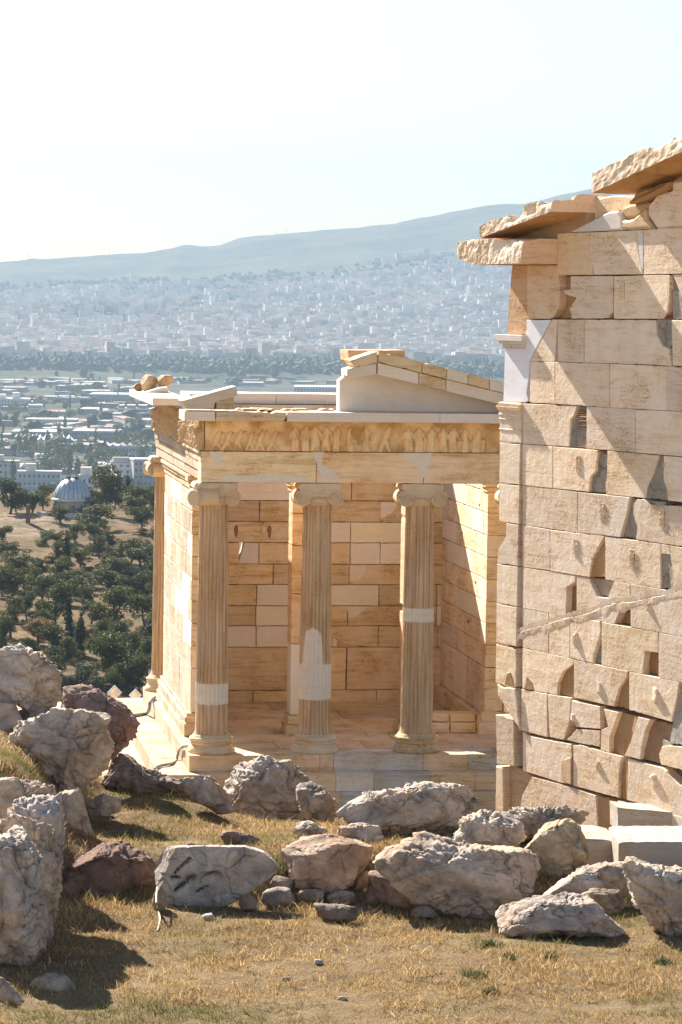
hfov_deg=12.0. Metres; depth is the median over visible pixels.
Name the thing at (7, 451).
building
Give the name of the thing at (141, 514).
pine tree
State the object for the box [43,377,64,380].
building
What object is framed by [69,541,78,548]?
bush
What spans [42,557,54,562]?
bush
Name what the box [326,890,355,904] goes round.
cobble
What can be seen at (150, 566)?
pine tree
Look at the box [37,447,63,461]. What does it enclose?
plain tree
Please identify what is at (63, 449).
plain tree
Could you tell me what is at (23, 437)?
building
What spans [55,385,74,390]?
building
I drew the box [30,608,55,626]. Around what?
pine tree
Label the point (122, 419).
building
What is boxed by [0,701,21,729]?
boulder
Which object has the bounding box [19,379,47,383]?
building
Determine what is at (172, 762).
conduit
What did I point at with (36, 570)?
olive tree
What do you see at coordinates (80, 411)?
plain tree
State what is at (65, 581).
pine tree
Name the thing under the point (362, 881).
cobble
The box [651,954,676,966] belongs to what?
weed
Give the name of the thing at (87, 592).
pine tree
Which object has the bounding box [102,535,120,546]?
pine tree
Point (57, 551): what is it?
olive tree
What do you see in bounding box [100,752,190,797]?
rock ledge
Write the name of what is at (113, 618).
olive tree
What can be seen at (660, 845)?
marble block
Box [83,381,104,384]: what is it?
building
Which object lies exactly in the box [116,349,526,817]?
temple
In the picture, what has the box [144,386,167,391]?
stone wedge
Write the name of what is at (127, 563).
pine tree
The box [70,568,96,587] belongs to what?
olive tree
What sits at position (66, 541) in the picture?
cypress tree
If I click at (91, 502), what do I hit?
pine tree
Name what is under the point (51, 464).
plain tree
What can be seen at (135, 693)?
floodlight
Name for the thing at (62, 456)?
plain tree
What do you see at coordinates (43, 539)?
bush
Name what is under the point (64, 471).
building
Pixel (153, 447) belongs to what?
plain tree
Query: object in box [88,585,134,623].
pine tree
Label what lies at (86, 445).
building
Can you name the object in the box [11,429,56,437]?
building
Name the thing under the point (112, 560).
olive tree
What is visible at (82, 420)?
building
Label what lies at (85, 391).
building
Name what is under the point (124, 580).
pine tree
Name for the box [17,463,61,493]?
building
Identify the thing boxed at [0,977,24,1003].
boulder
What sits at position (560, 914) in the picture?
boulder
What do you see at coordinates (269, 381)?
building
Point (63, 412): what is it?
building
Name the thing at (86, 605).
pine tree
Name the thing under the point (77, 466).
cypress tree
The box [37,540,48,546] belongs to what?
olive tree
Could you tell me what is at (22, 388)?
building
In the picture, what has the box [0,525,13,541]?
pine tree
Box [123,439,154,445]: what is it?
plain tree
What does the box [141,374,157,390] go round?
stone fragment
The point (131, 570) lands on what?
olive tree
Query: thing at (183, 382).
building
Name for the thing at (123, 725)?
boulder
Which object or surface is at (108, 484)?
pine tree
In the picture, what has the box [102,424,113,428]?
building
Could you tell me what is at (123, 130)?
sky
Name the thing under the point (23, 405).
plain tree
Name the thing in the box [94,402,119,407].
building
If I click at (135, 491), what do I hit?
pine tree
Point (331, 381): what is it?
building
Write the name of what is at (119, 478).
cypress tree
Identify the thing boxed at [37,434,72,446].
building
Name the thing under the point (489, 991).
weed
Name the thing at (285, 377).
building
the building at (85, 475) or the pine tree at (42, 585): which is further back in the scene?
the building at (85, 475)
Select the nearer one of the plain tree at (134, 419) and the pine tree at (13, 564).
the pine tree at (13, 564)
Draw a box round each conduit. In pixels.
[133,696,156,716]
[154,745,188,769]
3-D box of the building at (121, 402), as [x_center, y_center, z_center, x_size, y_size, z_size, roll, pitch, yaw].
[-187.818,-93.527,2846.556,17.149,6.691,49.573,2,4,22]
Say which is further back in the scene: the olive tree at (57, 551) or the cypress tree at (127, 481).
the cypress tree at (127, 481)
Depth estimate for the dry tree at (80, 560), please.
393.32 m
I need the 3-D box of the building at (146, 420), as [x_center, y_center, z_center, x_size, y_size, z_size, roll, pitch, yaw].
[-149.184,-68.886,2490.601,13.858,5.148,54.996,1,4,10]
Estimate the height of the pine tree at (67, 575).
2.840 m
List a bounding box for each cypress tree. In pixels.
[10,458,15,480]
[16,432,21,449]
[45,430,49,444]
[55,443,60,455]
[57,422,60,434]
[61,529,71,567]
[63,416,66,426]
[64,582,73,637]
[65,445,72,475]
[68,394,71,408]
[73,456,80,475]
[75,608,86,654]
[87,415,90,427]
[87,452,93,466]
[93,429,97,443]
[102,439,106,459]
[115,468,123,503]
[123,473,130,492]
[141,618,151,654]
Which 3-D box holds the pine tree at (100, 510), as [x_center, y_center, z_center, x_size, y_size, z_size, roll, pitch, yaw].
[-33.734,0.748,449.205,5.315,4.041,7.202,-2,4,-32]
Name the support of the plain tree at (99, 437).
on the city plain
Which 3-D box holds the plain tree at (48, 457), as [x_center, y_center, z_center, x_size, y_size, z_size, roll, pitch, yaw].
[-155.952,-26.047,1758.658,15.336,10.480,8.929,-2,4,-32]
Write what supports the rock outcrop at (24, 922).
on the ground at (350, 960)
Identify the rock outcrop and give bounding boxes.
[0,777,56,819]
[0,814,62,945]
[0,825,49,965]
[7,792,65,903]
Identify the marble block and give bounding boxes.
[580,825,611,864]
[608,826,681,866]
[609,801,671,825]
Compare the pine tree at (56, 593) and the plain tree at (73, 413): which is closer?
the pine tree at (56, 593)
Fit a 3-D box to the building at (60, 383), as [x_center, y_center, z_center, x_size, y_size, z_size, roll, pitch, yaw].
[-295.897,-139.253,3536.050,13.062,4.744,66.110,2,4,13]
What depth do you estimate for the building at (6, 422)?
2383.91 m
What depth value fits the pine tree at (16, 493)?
463.84 m
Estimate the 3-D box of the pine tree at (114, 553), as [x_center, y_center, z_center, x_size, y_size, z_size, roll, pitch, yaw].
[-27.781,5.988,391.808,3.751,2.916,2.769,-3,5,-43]
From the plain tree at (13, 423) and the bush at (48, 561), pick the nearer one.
the bush at (48, 561)
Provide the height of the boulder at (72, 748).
1.062 m
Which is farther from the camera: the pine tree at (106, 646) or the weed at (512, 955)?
the pine tree at (106, 646)
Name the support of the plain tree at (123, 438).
on the city plain
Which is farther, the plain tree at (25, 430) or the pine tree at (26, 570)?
the plain tree at (25, 430)
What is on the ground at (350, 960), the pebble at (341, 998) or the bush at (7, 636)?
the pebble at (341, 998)
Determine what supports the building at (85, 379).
on the city plain
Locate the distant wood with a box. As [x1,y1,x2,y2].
[0,252,511,376]
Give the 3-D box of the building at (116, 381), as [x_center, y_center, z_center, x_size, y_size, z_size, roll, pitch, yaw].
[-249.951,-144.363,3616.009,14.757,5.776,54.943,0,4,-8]
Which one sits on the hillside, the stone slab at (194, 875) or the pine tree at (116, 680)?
the pine tree at (116, 680)
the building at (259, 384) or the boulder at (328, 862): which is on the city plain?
the building at (259, 384)
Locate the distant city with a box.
[0,249,511,362]
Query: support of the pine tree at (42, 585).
on the hillside
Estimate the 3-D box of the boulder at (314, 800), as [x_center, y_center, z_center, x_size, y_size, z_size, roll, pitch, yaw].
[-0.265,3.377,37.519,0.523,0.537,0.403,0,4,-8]
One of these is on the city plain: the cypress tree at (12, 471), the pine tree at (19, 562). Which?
the cypress tree at (12, 471)
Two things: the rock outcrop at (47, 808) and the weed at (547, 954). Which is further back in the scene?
the rock outcrop at (47, 808)
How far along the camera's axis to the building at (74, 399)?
2924.41 m
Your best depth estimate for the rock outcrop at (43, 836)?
29.73 m
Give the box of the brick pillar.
[25,504,30,523]
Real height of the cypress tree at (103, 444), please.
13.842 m
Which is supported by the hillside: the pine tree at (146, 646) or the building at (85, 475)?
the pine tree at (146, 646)
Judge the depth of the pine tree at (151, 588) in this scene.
364.44 m
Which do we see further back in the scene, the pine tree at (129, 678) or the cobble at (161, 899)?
the pine tree at (129, 678)
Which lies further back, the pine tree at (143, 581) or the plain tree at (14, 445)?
the plain tree at (14, 445)
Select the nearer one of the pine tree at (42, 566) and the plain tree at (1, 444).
the pine tree at (42, 566)
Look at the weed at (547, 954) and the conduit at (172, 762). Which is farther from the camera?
the conduit at (172, 762)
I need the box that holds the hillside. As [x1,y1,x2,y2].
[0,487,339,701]
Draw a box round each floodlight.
[107,685,121,698]
[129,689,141,697]
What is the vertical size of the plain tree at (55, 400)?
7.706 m
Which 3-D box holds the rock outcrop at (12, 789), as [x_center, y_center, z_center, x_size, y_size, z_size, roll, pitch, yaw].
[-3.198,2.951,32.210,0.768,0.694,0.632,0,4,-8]
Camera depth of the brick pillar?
451.70 m
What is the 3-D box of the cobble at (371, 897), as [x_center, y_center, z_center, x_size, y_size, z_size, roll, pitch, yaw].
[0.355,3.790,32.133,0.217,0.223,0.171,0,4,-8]
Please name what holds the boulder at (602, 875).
on the ground at (350, 960)
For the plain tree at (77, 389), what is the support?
on the city plain
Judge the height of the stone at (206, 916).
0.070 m
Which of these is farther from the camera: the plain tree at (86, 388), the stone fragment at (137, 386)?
the plain tree at (86, 388)
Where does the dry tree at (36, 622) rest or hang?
on the hillside
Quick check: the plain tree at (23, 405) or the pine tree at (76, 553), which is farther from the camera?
the plain tree at (23, 405)
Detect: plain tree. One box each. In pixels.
[0,438,8,449]
[9,420,16,426]
[9,441,21,451]
[11,409,22,415]
[12,400,20,406]
[12,417,21,423]
[18,441,31,455]
[19,426,28,433]
[20,431,34,439]
[21,403,27,410]
[27,446,40,457]
[29,441,41,449]
[31,455,63,469]
[35,395,44,400]
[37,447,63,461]
[39,399,50,407]
[41,455,64,469]
[42,437,70,453]
[42,444,53,453]
[49,412,58,417]
[49,452,74,466]
[50,397,62,404]
[51,458,67,468]
[65,440,81,451]
[66,408,77,416]
[69,391,80,396]
[72,387,81,392]
[74,408,83,414]
[77,432,93,441]
[79,384,89,389]
[80,454,114,467]
[85,445,106,461]
[97,432,106,440]
[105,446,118,460]
[112,421,124,428]
[112,435,140,444]
[112,450,131,458]
[118,424,129,432]
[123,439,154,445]
[126,431,138,438]
[127,431,143,439]
[128,417,137,422]
[134,479,143,485]
[135,442,152,456]
[138,438,155,450]
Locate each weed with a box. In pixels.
[262,842,292,876]
[456,962,488,980]
[472,936,511,947]
[478,986,498,994]
[499,952,518,958]
[538,949,557,961]
[624,893,632,906]
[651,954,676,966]
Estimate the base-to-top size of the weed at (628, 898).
0.279 m
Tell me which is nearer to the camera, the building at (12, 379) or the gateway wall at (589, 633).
the gateway wall at (589, 633)
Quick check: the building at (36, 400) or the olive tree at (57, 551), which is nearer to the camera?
the olive tree at (57, 551)
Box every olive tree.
[0,595,30,637]
[22,567,41,591]
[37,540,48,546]
[49,540,65,555]
[59,636,81,659]
[62,663,99,686]
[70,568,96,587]
[86,533,109,558]
[87,675,112,693]
[97,556,123,573]
[100,546,116,556]
[106,616,119,631]
[119,566,141,578]
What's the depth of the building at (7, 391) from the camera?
3145.67 m
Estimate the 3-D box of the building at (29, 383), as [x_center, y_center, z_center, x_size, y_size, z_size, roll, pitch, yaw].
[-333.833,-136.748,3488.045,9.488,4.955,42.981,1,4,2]
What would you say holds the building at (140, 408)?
on the city plain
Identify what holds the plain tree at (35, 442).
on the city plain
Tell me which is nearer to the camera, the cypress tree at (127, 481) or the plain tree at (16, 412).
the cypress tree at (127, 481)
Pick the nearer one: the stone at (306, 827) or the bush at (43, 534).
the stone at (306, 827)
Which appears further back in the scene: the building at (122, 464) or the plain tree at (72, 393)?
the plain tree at (72, 393)
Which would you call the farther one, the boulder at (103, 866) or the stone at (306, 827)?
the stone at (306, 827)
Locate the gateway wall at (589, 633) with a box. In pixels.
[457,136,681,830]
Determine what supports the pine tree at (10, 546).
on the hillside
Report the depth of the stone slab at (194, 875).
31.85 m
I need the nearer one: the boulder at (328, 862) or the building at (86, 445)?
the boulder at (328, 862)
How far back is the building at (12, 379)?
3584.43 m
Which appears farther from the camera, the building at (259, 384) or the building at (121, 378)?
the building at (121, 378)
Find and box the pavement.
[17,702,145,777]
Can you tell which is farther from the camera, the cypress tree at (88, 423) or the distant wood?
the distant wood
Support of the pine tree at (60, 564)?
on the hillside
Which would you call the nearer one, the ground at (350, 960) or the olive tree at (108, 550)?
the ground at (350, 960)
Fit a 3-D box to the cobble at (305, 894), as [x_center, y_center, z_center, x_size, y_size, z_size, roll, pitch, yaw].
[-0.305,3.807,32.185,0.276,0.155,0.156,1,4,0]
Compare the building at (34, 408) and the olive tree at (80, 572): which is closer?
the olive tree at (80, 572)
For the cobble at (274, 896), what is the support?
on the ground at (350, 960)
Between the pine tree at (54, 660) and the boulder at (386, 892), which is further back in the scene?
the pine tree at (54, 660)
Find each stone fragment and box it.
[133,383,141,390]
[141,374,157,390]
[157,375,172,386]
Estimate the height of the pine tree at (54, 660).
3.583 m
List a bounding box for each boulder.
[0,643,62,708]
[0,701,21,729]
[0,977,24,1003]
[7,707,114,791]
[19,705,49,719]
[30,973,76,991]
[60,684,140,760]
[62,788,95,838]
[62,840,155,896]
[179,775,232,814]
[223,755,309,820]
[280,833,373,892]
[296,781,339,822]
[336,781,479,837]
[368,870,416,909]
[372,831,540,918]
[452,809,526,845]
[495,891,626,937]
[501,804,588,841]
[524,818,589,880]
[543,861,629,897]
[622,856,681,936]
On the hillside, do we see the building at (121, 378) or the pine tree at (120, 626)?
the pine tree at (120, 626)
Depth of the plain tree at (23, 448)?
1908.65 m
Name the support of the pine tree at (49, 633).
on the hillside
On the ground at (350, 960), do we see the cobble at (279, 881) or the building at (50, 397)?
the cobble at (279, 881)
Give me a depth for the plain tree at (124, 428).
2257.09 m
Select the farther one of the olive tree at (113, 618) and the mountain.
the mountain
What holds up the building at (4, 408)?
on the city plain
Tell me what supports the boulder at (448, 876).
on the ground at (350, 960)
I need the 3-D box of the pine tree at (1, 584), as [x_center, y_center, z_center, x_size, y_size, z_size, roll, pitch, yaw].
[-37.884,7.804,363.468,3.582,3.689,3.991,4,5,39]
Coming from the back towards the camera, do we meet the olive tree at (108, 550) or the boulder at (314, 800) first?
the olive tree at (108, 550)
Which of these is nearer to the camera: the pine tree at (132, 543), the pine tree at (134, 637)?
the pine tree at (134, 637)
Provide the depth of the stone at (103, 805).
34.94 m
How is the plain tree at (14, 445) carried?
on the city plain
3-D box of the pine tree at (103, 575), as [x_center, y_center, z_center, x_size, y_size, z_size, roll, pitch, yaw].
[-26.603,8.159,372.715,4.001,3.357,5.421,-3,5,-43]
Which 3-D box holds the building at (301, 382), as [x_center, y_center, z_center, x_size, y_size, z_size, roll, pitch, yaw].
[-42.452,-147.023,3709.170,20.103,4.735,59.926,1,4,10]
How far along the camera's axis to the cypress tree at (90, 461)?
1650.87 m
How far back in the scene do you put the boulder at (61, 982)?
28.09 m
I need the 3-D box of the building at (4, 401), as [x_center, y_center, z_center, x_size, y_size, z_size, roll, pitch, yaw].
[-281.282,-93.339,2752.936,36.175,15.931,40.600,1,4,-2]
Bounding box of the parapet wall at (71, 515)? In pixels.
[37,512,100,518]
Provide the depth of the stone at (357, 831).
33.38 m
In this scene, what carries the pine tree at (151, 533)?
on the hillside
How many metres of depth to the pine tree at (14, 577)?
354.57 m
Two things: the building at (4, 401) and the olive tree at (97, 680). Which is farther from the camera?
the building at (4, 401)
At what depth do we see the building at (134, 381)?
3622.69 m
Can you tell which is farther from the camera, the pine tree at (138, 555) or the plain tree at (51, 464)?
the plain tree at (51, 464)
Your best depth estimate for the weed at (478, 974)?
28.61 m
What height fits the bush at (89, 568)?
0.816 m
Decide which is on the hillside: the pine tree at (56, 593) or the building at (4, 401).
the pine tree at (56, 593)
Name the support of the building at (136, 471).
on the city plain
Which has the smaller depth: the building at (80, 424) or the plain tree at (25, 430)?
the plain tree at (25, 430)
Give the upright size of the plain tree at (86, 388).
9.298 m
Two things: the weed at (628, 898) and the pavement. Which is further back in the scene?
the pavement
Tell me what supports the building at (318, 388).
on the city plain
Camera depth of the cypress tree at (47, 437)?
1977.21 m
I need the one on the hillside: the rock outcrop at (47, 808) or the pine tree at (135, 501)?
the pine tree at (135, 501)
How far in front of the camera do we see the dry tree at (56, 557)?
396.81 m
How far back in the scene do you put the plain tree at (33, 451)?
1915.47 m
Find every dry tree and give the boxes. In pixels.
[0,585,10,594]
[21,616,50,645]
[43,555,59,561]
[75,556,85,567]
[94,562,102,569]
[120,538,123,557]
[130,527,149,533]
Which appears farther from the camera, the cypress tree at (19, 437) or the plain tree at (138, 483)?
the cypress tree at (19, 437)
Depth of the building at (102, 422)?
2406.25 m
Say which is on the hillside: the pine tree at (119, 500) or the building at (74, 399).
the pine tree at (119, 500)
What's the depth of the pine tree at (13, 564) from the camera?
367.48 m
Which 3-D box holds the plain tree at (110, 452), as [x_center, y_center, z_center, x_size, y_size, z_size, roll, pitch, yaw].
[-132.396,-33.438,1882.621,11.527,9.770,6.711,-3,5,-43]
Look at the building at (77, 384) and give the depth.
3310.95 m
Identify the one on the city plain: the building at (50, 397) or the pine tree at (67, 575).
the building at (50, 397)
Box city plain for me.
[0,381,336,493]
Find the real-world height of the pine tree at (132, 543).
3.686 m
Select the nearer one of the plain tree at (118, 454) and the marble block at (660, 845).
the marble block at (660, 845)
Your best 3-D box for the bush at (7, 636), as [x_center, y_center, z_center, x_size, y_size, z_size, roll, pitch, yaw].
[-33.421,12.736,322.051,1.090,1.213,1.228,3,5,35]
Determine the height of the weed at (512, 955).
0.073 m
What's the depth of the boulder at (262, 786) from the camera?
38.33 m
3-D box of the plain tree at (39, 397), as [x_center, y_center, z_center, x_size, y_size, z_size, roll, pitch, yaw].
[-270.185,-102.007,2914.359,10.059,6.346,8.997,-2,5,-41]
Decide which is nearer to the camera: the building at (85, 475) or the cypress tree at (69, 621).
the cypress tree at (69, 621)
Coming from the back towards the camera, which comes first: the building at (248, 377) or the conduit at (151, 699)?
the building at (248, 377)
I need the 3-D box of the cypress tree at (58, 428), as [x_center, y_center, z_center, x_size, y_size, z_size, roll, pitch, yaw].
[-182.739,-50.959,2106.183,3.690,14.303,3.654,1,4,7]
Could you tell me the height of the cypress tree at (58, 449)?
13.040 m
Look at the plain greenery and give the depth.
2524.10 m
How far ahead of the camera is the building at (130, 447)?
1936.19 m
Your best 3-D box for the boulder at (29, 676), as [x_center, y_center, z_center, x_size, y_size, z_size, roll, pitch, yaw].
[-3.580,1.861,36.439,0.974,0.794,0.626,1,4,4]
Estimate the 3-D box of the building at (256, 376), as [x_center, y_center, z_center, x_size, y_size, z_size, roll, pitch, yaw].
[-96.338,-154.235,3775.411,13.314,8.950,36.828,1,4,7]
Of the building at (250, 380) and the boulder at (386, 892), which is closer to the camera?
the boulder at (386, 892)
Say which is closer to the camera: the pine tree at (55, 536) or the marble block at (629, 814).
the marble block at (629, 814)
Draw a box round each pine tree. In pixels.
[0,478,31,513]
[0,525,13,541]
[0,540,32,556]
[0,551,39,574]
[0,562,14,589]
[0,564,7,594]
[0,566,35,605]
[0,616,16,648]
[1,488,28,512]
[14,591,36,619]
[15,490,50,512]
[18,567,44,577]
[21,637,41,651]
[22,573,58,598]
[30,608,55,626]
[32,624,70,652]
[33,557,48,575]
[34,581,74,624]
[35,484,53,509]
[44,530,65,541]
[44,646,77,675]
[46,505,73,522]
[48,555,74,573]
[49,578,79,593]
[49,654,64,677]
[54,570,82,584]
[67,523,85,542]
[68,546,93,566]
[73,504,116,523]
[75,583,98,604]
[76,497,96,510]
[78,518,111,537]
[78,599,101,623]
[82,632,140,682]
[88,463,126,515]
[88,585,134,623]
[88,618,111,635]
[89,486,104,505]
[91,568,120,591]
[94,633,118,650]
[98,619,133,634]
[99,549,123,566]
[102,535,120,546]
[102,666,125,690]
[108,491,123,508]
[111,557,139,574]
[113,663,144,693]
[114,542,153,569]
[115,574,142,595]
[117,538,148,561]
[117,652,151,692]
[118,495,153,513]
[118,631,141,655]
[119,485,146,501]
[122,505,153,533]
[129,593,152,626]
[133,572,152,595]
[134,636,151,675]
[137,486,154,506]
[142,560,152,570]
[142,569,152,586]
[143,487,154,503]
[145,490,154,523]
[145,582,152,593]
[146,525,153,540]
[146,611,151,625]
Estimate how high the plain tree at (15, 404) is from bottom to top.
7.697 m
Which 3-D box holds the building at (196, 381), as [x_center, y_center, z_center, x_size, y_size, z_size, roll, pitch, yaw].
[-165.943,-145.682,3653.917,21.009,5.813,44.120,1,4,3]
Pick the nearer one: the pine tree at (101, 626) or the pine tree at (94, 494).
the pine tree at (101, 626)
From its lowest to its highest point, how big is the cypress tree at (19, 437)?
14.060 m
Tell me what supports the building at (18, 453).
on the city plain
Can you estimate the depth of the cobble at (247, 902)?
31.65 m
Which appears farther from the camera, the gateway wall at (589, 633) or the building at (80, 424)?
the building at (80, 424)
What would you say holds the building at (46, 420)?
on the city plain
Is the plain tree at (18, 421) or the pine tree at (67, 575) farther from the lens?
the plain tree at (18, 421)
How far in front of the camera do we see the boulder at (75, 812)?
33.26 m
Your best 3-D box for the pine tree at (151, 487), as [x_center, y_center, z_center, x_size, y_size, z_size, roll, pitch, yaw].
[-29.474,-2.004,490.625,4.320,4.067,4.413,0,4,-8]
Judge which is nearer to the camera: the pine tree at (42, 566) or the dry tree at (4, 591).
the dry tree at (4, 591)
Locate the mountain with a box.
[0,189,634,383]
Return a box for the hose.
[155,887,160,931]
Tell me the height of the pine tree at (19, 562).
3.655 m
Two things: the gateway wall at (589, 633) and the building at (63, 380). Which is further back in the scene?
the building at (63, 380)
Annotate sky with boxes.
[0,0,681,261]
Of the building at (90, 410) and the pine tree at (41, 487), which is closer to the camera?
the pine tree at (41, 487)
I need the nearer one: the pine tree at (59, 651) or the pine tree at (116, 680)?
the pine tree at (116, 680)
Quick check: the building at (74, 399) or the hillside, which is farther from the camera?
the building at (74, 399)
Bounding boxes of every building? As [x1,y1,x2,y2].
[0,381,20,384]
[0,386,27,391]
[0,389,17,394]
[0,392,30,409]
[0,420,11,426]
[0,433,10,438]
[0,446,17,455]
[0,454,20,481]
[1,379,23,381]
[1,406,17,410]
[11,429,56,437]
[15,434,38,441]
[16,450,33,455]
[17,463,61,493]
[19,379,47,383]
[23,382,34,385]
[24,417,78,423]
[28,404,42,414]
[31,398,46,402]
[33,454,53,464]
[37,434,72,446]
[42,422,84,426]
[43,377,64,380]
[43,395,56,399]
[47,410,71,414]
[51,426,71,435]
[55,380,73,381]
[55,381,83,384]
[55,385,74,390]
[55,391,68,394]
[55,397,78,402]
[58,467,79,473]
[63,442,97,451]
[65,384,90,389]
[71,428,121,440]
[72,425,104,429]
[76,378,96,380]
[76,467,116,488]
[78,407,99,414]
[78,419,86,425]
[80,389,101,394]
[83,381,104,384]
[88,392,135,401]
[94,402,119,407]
[97,420,113,424]
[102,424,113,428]
[105,401,130,404]
[106,442,151,458]
[107,377,124,379]
[108,379,123,383]
[110,457,129,476]
[112,416,130,423]
[117,404,154,412]
[124,386,133,392]
[125,379,140,383]
[129,457,154,486]
[141,418,151,423]
[177,381,192,383]
[183,379,202,383]
[228,376,250,378]
[238,382,262,386]
[242,379,258,381]
[251,375,261,377]
[260,380,276,383]
[272,377,298,378]
[290,381,315,383]
[294,385,336,392]
[326,380,336,383]
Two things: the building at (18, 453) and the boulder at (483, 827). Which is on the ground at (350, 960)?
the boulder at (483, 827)
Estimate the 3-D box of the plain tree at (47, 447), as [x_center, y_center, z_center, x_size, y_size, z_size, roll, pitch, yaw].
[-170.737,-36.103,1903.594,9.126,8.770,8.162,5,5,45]
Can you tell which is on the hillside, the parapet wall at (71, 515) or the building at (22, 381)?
the parapet wall at (71, 515)
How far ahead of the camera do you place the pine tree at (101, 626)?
328.01 m
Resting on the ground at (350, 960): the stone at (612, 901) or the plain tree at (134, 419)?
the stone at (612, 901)
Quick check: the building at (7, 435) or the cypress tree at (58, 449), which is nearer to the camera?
the cypress tree at (58, 449)
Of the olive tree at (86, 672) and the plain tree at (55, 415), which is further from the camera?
the plain tree at (55, 415)
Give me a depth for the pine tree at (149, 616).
326.96 m
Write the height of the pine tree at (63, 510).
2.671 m
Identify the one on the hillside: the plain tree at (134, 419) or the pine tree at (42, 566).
the pine tree at (42, 566)
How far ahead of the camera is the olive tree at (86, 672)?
297.41 m
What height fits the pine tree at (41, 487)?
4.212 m
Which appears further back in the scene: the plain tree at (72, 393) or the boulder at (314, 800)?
the plain tree at (72, 393)
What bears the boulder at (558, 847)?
on the ground at (350, 960)
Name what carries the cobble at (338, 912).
on the ground at (350, 960)
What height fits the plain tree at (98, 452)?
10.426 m
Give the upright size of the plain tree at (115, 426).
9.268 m
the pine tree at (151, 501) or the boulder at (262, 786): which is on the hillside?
the pine tree at (151, 501)
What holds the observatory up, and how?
on the hillside
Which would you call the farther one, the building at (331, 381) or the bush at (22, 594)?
the building at (331, 381)
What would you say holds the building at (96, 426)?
on the city plain
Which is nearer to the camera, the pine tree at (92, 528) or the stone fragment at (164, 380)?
the stone fragment at (164, 380)
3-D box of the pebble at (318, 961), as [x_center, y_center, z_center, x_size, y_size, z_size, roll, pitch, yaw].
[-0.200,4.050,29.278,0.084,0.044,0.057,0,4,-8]
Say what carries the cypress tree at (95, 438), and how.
on the city plain
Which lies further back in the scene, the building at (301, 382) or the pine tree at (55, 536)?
the building at (301, 382)
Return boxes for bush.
[3,635,9,644]
[18,591,26,596]
[34,536,48,545]
[39,529,55,537]
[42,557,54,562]
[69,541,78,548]
[86,566,93,571]
[135,626,144,634]
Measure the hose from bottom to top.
0.250 m
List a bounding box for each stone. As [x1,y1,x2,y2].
[88,794,121,817]
[202,913,214,919]
[219,830,260,845]
[293,820,327,835]
[337,822,384,842]
[581,888,624,913]
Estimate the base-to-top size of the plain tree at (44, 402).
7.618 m
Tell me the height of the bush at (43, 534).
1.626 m
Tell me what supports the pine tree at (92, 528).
on the hillside
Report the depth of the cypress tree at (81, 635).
313.97 m
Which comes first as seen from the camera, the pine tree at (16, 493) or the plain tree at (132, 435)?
the pine tree at (16, 493)
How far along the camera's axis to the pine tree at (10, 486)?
461.39 m
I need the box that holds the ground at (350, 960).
[0,728,681,1023]
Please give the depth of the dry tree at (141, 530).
440.51 m
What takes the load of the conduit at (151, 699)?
on the temple
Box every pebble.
[314,959,322,963]
[337,996,346,999]
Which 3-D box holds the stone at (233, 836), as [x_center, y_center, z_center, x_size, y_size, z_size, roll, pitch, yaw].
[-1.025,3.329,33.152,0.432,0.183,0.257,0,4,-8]
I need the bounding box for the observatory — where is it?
[51,476,91,512]
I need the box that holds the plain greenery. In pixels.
[0,367,316,491]
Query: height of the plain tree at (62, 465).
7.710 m
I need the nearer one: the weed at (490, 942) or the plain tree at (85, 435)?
the weed at (490, 942)
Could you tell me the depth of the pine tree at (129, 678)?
296.53 m
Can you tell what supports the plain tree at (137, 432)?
on the city plain
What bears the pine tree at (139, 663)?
on the hillside
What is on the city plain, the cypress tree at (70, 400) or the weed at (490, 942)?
the cypress tree at (70, 400)
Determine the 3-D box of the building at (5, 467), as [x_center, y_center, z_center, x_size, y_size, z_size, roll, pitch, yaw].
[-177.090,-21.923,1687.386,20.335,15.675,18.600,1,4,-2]
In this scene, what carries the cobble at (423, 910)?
on the ground at (350, 960)
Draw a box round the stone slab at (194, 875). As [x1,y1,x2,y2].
[155,845,280,906]
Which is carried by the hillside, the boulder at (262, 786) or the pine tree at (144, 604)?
the pine tree at (144, 604)
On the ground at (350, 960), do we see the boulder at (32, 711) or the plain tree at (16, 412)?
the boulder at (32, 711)
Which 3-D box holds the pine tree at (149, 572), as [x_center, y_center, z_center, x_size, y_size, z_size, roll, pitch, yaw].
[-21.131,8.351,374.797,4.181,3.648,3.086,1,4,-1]
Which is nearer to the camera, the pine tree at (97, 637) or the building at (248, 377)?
the pine tree at (97, 637)
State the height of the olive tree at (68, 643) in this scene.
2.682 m
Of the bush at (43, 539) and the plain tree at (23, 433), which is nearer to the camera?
the bush at (43, 539)
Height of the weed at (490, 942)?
0.115 m
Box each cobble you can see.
[152,885,165,910]
[239,893,256,911]
[261,887,294,907]
[269,875,293,888]
[296,889,323,902]
[313,903,359,921]
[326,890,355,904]
[355,870,368,891]
[365,886,379,904]
[411,905,436,917]
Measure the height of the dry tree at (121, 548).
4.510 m

